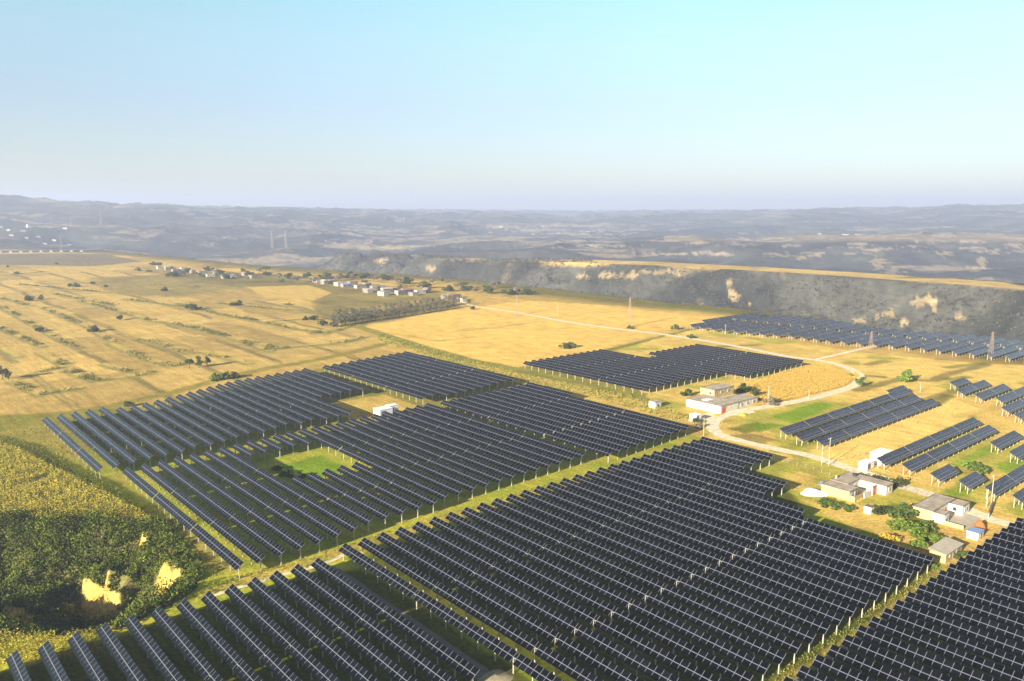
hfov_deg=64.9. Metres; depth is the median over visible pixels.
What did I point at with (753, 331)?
solar table
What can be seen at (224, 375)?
bush
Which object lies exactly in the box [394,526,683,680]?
solar panel row
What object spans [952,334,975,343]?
solar table
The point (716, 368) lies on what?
solar panel row
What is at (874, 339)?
solar table
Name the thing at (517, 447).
solar panel row
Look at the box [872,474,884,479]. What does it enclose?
bush
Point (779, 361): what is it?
solar panel row
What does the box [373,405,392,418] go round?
inverter cabin
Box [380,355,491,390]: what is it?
solar panel row
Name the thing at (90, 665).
solar panel row
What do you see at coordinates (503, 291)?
village tree
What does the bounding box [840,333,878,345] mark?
solar table
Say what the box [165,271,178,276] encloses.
village tree
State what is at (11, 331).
hedge growth
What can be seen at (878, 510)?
bush
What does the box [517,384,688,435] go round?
solar panel row
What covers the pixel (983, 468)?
bush
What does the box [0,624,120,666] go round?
corn crop
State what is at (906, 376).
bush
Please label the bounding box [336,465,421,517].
solar panel row
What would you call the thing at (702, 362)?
solar panel row
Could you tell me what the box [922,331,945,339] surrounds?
solar table
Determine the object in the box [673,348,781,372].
solar panel row
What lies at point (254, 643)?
solar panel row
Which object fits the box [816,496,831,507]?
bush
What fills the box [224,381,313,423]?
solar panel row
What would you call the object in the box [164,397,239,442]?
solar panel row
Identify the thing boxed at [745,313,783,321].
solar table
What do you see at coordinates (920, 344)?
solar table
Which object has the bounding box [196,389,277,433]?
solar panel row
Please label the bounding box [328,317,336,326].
bare tree
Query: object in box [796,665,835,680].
solar panel row
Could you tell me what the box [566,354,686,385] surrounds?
solar panel row
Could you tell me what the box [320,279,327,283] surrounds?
village house
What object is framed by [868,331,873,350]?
lattice pylon
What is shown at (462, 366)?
solar panel row
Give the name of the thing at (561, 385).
verge grass
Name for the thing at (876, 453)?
inverter cabin
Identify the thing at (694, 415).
inverter cabin
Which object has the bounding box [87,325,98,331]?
bush
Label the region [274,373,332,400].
solar panel row
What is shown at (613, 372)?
solar panel row
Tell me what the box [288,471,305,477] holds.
bush
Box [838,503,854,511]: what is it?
bush
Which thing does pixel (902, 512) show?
bush
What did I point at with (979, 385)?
solar table
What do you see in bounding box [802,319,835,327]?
solar table
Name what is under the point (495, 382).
solar panel row
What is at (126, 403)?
bush
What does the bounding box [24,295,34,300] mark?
bush
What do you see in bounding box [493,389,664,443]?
solar panel row
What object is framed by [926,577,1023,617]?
solar panel row
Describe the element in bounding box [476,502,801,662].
solar panel row
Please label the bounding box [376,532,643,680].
solar panel row
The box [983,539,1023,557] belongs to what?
solar panel row
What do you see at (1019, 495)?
solar table
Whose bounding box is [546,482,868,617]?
solar panel row
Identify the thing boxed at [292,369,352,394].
solar panel row
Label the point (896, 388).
solar table
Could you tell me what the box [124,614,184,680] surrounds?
solar panel row
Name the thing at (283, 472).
bush
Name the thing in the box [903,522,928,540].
bush
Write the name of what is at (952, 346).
solar table
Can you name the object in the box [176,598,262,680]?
solar panel row
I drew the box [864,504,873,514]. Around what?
water tank
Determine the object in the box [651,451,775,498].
solar panel row
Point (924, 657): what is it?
solar panel row
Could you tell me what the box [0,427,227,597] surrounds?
verge grass
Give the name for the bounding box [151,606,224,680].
solar panel row
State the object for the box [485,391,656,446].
solar panel row
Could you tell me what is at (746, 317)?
solar table
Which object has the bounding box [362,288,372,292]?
village house
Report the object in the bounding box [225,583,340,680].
solar panel row
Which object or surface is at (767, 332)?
solar table
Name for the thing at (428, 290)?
village house
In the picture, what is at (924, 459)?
solar table
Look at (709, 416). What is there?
yard
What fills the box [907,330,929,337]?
solar table
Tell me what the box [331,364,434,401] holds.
solar panel row
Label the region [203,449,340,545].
solar panel row
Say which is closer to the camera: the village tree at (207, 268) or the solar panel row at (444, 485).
the solar panel row at (444, 485)
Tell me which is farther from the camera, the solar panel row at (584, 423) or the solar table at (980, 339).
the solar table at (980, 339)
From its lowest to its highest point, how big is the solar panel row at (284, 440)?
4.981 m
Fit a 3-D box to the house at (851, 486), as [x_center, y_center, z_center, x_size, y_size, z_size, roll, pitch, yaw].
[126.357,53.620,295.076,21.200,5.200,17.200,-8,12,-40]
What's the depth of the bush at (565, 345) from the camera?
598.38 m
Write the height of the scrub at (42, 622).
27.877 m
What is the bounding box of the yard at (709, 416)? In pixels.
[701,409,753,420]
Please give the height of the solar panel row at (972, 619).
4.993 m
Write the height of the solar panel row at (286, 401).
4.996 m
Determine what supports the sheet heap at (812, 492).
on the ground at (956, 248)
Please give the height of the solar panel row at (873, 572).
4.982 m
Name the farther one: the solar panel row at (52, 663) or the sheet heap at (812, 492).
the sheet heap at (812, 492)
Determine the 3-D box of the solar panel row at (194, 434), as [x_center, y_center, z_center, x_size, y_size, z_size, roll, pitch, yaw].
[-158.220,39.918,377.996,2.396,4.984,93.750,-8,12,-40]
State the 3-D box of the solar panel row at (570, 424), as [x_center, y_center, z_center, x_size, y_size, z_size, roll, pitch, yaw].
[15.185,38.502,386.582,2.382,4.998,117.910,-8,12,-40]
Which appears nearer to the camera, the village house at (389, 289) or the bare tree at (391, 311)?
the bare tree at (391, 311)
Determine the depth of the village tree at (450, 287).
1012.00 m
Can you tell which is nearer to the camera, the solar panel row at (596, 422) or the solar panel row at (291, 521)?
the solar panel row at (291, 521)
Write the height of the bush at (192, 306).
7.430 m
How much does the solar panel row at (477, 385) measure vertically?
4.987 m
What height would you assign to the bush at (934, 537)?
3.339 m
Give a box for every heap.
[800,488,827,496]
[973,520,986,530]
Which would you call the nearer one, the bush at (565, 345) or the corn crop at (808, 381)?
the corn crop at (808, 381)
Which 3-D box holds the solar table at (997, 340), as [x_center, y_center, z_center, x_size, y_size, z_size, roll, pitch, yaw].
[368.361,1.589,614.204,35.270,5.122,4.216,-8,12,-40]
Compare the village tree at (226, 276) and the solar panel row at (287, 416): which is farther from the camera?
the village tree at (226, 276)
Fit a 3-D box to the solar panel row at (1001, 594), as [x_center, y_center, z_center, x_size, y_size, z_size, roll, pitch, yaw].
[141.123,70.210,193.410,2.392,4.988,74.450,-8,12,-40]
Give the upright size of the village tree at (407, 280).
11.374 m
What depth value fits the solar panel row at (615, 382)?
482.74 m
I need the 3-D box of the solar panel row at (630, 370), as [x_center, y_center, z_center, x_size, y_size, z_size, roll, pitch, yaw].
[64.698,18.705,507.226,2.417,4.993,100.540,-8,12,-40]
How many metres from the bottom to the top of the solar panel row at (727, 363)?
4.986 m
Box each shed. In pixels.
[929,537,963,562]
[966,526,984,540]
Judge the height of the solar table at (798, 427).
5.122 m
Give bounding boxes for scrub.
[0,503,206,636]
[138,251,1023,344]
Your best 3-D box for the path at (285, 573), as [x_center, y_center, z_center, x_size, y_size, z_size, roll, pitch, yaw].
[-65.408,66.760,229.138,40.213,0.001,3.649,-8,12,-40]
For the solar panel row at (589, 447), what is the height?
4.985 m
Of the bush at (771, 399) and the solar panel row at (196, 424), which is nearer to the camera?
the solar panel row at (196, 424)
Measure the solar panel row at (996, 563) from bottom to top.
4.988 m
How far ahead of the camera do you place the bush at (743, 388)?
455.85 m
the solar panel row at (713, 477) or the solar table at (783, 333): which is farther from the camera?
the solar table at (783, 333)
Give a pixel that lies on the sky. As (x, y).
(509, 105)
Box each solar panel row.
[6,650,30,680]
[37,640,69,680]
[41,416,102,478]
[57,414,119,474]
[67,631,108,680]
[71,411,136,470]
[85,409,152,466]
[96,622,146,680]
[98,407,168,462]
[115,407,184,458]
[122,467,243,578]
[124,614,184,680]
[130,405,196,453]
[139,463,264,571]
[142,402,213,448]
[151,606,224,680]
[154,399,226,446]
[156,459,285,564]
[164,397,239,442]
[172,456,304,558]
[175,394,250,440]
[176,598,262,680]
[186,391,265,436]
[188,453,323,551]
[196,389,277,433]
[201,591,301,680]
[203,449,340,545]
[205,386,287,431]
[215,384,303,428]
[218,446,357,539]
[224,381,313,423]
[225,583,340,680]
[232,443,252,461]
[233,379,328,423]
[244,377,339,420]
[246,439,267,459]
[247,577,378,680]
[255,376,351,419]
[259,437,282,453]
[264,374,322,399]
[269,570,417,680]
[272,433,295,453]
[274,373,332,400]
[283,371,342,398]
[285,430,310,451]
[290,564,456,680]
[291,475,372,532]
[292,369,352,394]
[298,428,447,506]
[301,368,364,390]
[306,472,389,527]
[311,425,462,502]
[311,558,478,680]
[322,468,405,522]
[323,365,424,401]
[323,423,475,497]
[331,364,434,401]
[335,420,489,493]
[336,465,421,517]
[338,543,562,680]
[340,362,448,400]
[347,418,502,489]
[348,361,457,394]
[351,462,436,512]
[356,359,466,396]
[357,537,603,680]
[359,416,515,485]
[364,358,474,391]
[370,414,527,477]
[372,356,483,392]
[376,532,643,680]
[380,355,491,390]
[381,411,539,471]
[388,354,499,384]
[393,409,550,474]
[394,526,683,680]
[395,352,506,385]
[402,351,513,384]
[404,407,562,470]
[412,521,724,680]
[414,405,573,467]
[424,403,584,460]
[429,516,752,680]
[440,400,611,462]
[445,511,769,680]
[449,398,620,459]
[458,396,630,452]
[461,507,785,673]
[467,394,639,450]
[476,392,647,449]
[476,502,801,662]
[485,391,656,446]
[491,498,815,652]
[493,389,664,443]
[502,387,672,437]
[505,494,829,643]
[510,385,680,438]
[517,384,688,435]
[519,490,843,634]
[523,361,644,389]
[526,382,572,395]
[531,360,651,392]
[533,486,855,625]
[538,359,658,391]
[545,358,665,389]
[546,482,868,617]
[552,356,673,388]
[559,478,880,609]
[560,355,679,386]
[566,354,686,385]
[572,474,891,601]
[573,353,693,380]
[579,352,699,381]
[584,471,902,593]
[586,351,706,378]
[592,350,712,379]
[596,467,913,586]
[598,349,718,377]
[607,464,923,579]
[618,460,933,573]
[630,457,804,515]
[640,454,765,495]
[649,352,759,375]
[650,356,746,380]
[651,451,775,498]
[656,351,764,371]
[656,355,752,378]
[661,448,785,494]
[662,350,770,374]
[667,349,776,372]
[671,445,744,469]
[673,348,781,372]
[679,347,787,369]
[680,442,754,470]
[684,346,792,369]
[690,345,798,364]
[690,439,763,469]
[695,344,803,363]
[699,437,772,466]
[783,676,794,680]
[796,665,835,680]
[812,654,876,680]
[826,644,917,680]
[841,634,957,680]
[855,625,999,680]
[868,616,1023,680]
[880,608,1023,671]
[892,599,1023,656]
[904,592,1023,643]
[915,584,1023,630]
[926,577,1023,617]
[936,570,1023,606]
[946,563,1023,595]
[956,557,1023,585]
[965,551,1023,575]
[974,544,1023,566]
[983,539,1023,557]
[991,533,1023,548]
[999,528,1023,540]
[1007,522,1023,532]
[1015,517,1023,525]
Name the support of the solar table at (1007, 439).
on the ground at (956, 248)
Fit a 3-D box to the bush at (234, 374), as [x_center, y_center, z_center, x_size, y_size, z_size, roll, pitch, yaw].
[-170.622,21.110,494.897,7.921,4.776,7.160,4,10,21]
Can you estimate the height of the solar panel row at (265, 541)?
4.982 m
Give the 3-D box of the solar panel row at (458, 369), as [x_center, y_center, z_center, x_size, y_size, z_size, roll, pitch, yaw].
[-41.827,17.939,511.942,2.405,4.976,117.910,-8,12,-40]
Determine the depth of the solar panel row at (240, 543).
262.44 m
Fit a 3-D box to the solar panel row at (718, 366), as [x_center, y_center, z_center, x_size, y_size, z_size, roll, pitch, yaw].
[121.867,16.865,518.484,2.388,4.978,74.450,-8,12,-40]
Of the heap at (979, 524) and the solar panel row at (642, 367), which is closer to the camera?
the heap at (979, 524)
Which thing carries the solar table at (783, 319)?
on the ground at (956, 248)
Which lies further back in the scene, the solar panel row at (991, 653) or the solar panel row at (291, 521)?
the solar panel row at (291, 521)
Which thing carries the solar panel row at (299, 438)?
on the ground at (956, 248)
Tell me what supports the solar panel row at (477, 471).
on the ground at (956, 248)
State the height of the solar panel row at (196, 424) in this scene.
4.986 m
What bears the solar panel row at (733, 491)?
on the ground at (956, 248)
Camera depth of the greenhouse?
1969.57 m
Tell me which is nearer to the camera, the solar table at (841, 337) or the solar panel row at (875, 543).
the solar panel row at (875, 543)
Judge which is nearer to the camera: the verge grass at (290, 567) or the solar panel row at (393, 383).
the verge grass at (290, 567)
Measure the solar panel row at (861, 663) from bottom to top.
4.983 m
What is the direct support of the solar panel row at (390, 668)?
on the ground at (956, 248)
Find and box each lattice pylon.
[513,295,519,312]
[626,298,631,324]
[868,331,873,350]
[988,332,994,356]
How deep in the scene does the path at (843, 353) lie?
579.03 m
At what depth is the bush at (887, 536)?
251.06 m
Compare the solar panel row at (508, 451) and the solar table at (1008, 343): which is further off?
the solar table at (1008, 343)
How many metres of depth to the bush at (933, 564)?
233.54 m
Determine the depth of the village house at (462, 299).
902.02 m
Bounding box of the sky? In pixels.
[0,0,1023,210]
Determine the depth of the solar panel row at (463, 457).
335.88 m
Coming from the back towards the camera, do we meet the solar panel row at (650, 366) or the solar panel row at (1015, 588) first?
the solar panel row at (650, 366)
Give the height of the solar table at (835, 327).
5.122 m
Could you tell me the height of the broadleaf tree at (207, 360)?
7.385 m
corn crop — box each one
[0,440,150,520]
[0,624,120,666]
[745,364,853,404]
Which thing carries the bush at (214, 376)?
on the ground at (956, 248)
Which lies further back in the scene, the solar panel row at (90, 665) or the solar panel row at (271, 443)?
the solar panel row at (271, 443)
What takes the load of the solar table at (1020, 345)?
on the ground at (956, 248)
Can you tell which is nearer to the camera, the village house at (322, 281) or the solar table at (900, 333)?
the solar table at (900, 333)
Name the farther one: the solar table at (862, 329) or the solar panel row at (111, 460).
the solar table at (862, 329)
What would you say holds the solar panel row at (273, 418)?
on the ground at (956, 248)
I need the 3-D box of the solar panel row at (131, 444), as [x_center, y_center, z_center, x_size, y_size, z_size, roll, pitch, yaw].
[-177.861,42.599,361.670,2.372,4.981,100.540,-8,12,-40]
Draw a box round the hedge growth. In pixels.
[0,271,363,394]
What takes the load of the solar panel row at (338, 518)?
on the ground at (956, 248)
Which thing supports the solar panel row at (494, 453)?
on the ground at (956, 248)
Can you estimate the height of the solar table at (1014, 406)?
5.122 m
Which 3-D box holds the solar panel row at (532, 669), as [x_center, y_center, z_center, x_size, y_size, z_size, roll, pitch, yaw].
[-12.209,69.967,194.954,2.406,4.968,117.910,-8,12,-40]
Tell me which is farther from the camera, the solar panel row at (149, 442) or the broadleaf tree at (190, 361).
the broadleaf tree at (190, 361)
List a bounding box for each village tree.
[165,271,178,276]
[202,266,214,270]
[222,274,232,278]
[284,273,292,278]
[290,276,301,282]
[318,272,334,278]
[344,271,357,277]
[358,272,373,278]
[381,275,393,279]
[397,276,414,283]
[422,282,431,287]
[441,285,454,290]
[460,285,473,290]
[483,286,493,293]
[490,281,500,287]
[499,289,507,295]
[507,289,517,293]
[513,287,524,294]
[520,289,535,294]
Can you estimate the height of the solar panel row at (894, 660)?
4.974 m
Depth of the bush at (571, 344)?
601.51 m
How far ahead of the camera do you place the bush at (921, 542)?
247.58 m
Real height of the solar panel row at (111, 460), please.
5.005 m
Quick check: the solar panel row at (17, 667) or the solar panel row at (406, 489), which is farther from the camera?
the solar panel row at (406, 489)
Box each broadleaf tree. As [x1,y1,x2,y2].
[0,366,11,379]
[184,359,193,368]
[195,356,203,367]
[204,356,210,366]
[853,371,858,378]
[854,377,864,384]
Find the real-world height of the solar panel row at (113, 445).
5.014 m
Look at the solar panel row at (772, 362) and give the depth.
542.11 m
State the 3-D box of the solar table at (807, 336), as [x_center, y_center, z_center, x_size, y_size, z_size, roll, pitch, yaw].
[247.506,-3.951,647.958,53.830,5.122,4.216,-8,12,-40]
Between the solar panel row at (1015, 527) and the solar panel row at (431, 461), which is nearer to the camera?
the solar panel row at (1015, 527)
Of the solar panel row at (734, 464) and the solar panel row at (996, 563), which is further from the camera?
the solar panel row at (734, 464)
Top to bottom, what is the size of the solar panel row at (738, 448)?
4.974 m
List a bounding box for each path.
[213,554,342,595]
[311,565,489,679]
[794,572,949,680]
[812,345,875,359]
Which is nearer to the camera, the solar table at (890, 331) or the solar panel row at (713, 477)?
the solar panel row at (713, 477)
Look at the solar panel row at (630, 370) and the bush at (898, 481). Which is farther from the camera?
the solar panel row at (630, 370)
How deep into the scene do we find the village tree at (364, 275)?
1192.05 m
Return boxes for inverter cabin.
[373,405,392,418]
[386,403,397,414]
[689,412,700,421]
[857,458,874,470]
[870,447,892,465]
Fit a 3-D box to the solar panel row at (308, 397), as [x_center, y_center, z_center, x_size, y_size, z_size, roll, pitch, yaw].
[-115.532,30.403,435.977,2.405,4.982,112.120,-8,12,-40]
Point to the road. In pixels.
(712, 427)
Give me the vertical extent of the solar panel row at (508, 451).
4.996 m
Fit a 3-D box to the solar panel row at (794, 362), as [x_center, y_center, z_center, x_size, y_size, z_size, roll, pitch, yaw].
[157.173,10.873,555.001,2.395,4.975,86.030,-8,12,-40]
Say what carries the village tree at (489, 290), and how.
on the ground at (956, 248)
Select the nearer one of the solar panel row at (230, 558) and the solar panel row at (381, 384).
the solar panel row at (230, 558)
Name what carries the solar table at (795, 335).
on the ground at (956, 248)
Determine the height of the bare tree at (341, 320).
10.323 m
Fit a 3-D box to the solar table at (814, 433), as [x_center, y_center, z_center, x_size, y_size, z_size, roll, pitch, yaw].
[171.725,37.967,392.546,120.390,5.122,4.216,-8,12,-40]
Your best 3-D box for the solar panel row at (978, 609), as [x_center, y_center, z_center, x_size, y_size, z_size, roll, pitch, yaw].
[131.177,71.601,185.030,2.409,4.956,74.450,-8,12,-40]
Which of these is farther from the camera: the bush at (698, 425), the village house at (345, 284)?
the village house at (345, 284)
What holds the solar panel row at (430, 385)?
on the ground at (956, 248)
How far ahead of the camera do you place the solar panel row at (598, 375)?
484.46 m
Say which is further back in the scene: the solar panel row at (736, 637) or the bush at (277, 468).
the bush at (277, 468)
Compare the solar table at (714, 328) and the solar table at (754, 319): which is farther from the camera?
the solar table at (754, 319)
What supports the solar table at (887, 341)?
on the ground at (956, 248)
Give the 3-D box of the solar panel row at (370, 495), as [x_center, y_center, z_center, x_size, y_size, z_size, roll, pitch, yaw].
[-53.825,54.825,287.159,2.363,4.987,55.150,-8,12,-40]
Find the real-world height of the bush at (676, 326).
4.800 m
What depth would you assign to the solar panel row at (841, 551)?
253.74 m
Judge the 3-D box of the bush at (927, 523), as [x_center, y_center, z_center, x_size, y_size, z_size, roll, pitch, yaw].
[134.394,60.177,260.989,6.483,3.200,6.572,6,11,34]
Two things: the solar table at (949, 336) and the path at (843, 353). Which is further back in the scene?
the solar table at (949, 336)
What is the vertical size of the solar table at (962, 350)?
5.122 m
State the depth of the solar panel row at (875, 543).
262.46 m
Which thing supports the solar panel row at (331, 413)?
on the ground at (956, 248)
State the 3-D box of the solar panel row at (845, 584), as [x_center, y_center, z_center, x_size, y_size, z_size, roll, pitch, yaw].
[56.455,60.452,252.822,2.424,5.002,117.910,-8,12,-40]
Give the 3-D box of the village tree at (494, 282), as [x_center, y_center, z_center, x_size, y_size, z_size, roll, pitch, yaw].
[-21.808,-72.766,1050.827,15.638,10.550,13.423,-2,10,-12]
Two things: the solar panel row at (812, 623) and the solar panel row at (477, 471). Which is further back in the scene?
the solar panel row at (477, 471)
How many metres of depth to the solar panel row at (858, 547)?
258.04 m
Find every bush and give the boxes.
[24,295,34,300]
[35,327,43,331]
[71,282,80,286]
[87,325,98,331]
[123,401,134,406]
[185,303,198,309]
[209,373,220,380]
[220,371,228,378]
[228,371,240,377]
[271,465,282,470]
[279,469,292,475]
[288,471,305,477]
[308,315,318,319]
[317,320,327,325]
[558,342,570,348]
[568,341,576,347]
[670,324,679,328]
[679,388,692,395]
[692,418,701,422]
[692,421,702,427]
[736,383,752,392]
[750,389,760,395]
[762,396,778,405]
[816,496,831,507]
[825,500,840,510]
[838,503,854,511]
[871,506,884,514]
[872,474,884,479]
[878,533,899,542]
[879,505,892,512]
[885,519,913,531]
[888,475,904,488]
[888,502,917,518]
[895,369,913,381]
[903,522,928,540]
[908,537,929,547]
[917,520,936,532]
[920,533,943,542]
[926,561,938,567]
[954,551,966,558]
[960,460,980,471]
[974,464,989,473]
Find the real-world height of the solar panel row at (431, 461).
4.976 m
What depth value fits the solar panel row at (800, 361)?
555.56 m
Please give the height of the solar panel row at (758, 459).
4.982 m
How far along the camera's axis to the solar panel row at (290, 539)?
271.58 m
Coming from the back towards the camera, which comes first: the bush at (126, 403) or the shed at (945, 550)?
the bush at (126, 403)
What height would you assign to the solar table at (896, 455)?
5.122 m
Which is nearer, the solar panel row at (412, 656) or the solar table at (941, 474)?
the solar panel row at (412, 656)
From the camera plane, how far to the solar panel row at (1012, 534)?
247.97 m
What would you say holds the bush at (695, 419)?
on the ground at (956, 248)
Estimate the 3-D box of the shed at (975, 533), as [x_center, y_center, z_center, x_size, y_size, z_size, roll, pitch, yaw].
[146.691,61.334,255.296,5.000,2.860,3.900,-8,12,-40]
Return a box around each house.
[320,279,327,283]
[340,283,351,286]
[347,281,357,284]
[354,284,366,287]
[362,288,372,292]
[369,285,377,289]
[377,291,388,295]
[380,287,392,292]
[394,290,405,294]
[400,288,412,292]
[408,292,418,295]
[414,289,425,293]
[422,287,430,292]
[457,297,466,301]
[685,383,757,413]
[820,471,893,502]
[912,493,980,529]
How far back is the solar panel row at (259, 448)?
338.77 m
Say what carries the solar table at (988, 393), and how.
on the ground at (956, 248)
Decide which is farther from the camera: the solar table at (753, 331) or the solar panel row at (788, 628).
the solar table at (753, 331)
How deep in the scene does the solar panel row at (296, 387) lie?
453.34 m
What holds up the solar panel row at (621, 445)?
on the ground at (956, 248)
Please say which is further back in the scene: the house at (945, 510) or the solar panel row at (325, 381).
the solar panel row at (325, 381)
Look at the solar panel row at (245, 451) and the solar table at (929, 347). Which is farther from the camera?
the solar table at (929, 347)
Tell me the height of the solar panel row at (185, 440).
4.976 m
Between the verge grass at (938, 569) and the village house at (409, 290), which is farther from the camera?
the village house at (409, 290)
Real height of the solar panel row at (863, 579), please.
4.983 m
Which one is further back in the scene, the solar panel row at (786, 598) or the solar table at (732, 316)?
the solar table at (732, 316)
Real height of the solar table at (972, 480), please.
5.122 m
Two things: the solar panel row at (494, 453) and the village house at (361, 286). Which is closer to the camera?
the solar panel row at (494, 453)
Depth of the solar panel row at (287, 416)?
411.19 m
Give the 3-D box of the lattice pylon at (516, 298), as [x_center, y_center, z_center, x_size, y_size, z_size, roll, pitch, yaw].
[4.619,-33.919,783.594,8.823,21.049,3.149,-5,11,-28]
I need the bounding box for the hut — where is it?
[649,399,660,407]
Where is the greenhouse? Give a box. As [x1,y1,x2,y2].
[80,249,103,251]
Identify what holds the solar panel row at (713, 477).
on the ground at (956, 248)
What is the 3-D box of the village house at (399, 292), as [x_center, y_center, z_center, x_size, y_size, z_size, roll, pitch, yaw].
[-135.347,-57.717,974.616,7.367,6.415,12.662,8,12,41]
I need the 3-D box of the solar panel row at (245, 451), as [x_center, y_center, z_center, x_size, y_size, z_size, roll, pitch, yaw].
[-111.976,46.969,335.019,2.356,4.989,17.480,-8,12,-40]
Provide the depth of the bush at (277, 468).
319.91 m
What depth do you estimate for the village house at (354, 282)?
1091.89 m
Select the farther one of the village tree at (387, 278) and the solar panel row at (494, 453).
the village tree at (387, 278)
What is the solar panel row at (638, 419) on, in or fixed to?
on the ground at (956, 248)
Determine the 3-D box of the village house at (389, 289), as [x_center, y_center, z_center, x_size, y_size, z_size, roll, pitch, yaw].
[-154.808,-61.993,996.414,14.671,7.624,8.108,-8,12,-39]
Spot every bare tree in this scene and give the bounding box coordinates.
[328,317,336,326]
[338,316,345,325]
[389,308,395,317]
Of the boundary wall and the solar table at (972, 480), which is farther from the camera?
the solar table at (972, 480)
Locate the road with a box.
[460,301,1014,526]
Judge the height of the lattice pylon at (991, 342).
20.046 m
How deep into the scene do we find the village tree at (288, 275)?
1181.13 m
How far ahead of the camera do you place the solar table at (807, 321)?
714.34 m
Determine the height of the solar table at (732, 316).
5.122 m
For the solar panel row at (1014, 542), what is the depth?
242.96 m
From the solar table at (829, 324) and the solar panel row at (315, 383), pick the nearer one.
the solar panel row at (315, 383)
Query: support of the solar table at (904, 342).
on the ground at (956, 248)
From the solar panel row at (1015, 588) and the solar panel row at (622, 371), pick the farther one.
the solar panel row at (622, 371)
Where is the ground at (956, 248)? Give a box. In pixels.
[0,194,1023,680]
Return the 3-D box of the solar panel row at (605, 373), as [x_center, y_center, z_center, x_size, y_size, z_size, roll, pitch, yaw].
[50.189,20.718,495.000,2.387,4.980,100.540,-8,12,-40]
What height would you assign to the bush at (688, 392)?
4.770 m
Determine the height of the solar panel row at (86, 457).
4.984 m
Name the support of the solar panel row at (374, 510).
on the ground at (956, 248)
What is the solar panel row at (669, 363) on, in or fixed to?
on the ground at (956, 248)
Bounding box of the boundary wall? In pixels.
[988,501,992,517]
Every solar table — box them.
[690,318,732,329]
[700,320,741,330]
[702,311,763,322]
[710,321,752,332]
[721,322,763,332]
[734,314,759,319]
[734,323,776,334]
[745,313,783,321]
[746,324,788,336]
[756,314,794,323]
[759,325,801,337]
[767,316,802,323]
[773,326,811,338]
[778,317,813,324]
[779,388,911,438]
[788,328,825,339]
[789,318,824,325]
[796,394,921,445]
[800,329,837,340]
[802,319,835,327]
[813,330,850,342]
[814,321,844,329]
[816,398,938,449]
[826,323,852,330]
[826,332,864,343]
[838,325,860,330]
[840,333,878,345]
[851,326,871,332]
[856,334,893,346]
[865,327,885,333]
[872,336,906,347]
[877,417,981,469]
[878,328,899,335]
[886,385,909,393]
[889,337,922,349]
[891,329,915,336]
[902,425,997,476]
[905,338,938,350]
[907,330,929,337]
[920,339,953,352]
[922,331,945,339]
[930,464,958,485]
[935,341,969,353]
[937,332,960,340]
[950,377,969,389]
[951,342,985,356]
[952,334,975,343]
[956,380,991,397]
[958,471,986,493]
[969,335,991,343]
[969,344,1001,358]
[974,383,1010,402]
[984,337,1005,345]
[985,464,1023,500]
[987,345,1018,360]
[990,430,1023,453]
[996,386,1023,405]
[1000,338,1020,347]
[1001,398,1023,416]
[1005,349,1023,361]
[1009,444,1023,463]
[1012,488,1023,508]
[1014,410,1023,423]
[1016,342,1023,350]
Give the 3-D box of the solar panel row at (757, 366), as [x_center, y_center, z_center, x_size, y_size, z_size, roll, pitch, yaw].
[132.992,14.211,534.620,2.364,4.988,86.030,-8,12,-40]
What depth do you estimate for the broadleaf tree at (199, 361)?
527.06 m
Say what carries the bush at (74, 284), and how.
on the ground at (956, 248)
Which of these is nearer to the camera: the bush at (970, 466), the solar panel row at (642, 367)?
the bush at (970, 466)
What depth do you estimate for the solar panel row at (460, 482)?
322.59 m
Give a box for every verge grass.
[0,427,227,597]
[200,439,698,593]
[375,333,687,421]
[773,564,947,680]
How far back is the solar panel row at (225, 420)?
390.40 m
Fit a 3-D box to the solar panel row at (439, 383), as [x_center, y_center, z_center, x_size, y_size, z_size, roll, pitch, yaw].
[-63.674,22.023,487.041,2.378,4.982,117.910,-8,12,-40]
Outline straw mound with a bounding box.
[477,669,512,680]
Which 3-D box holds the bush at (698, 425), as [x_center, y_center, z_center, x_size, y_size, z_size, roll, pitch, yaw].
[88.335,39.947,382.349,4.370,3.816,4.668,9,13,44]
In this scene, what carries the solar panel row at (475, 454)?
on the ground at (956, 248)
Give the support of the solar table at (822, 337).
on the ground at (956, 248)
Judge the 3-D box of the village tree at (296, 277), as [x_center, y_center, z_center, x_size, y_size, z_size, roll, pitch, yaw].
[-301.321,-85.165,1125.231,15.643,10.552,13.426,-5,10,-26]
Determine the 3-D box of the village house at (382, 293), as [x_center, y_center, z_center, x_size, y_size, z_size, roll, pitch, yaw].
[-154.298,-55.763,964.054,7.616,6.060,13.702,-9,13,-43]
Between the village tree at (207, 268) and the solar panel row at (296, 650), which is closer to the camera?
the solar panel row at (296, 650)
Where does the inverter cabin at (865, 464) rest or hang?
on the road
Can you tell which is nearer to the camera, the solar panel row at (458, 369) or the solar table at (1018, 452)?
the solar table at (1018, 452)
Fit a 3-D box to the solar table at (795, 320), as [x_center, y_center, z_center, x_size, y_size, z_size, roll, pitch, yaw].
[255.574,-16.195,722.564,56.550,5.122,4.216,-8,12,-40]
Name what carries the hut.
on the ground at (956, 248)
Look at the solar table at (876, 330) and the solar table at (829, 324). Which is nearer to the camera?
the solar table at (876, 330)
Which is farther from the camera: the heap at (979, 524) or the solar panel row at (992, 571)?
the heap at (979, 524)
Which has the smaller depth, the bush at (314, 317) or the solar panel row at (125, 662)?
the solar panel row at (125, 662)
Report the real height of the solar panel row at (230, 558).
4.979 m

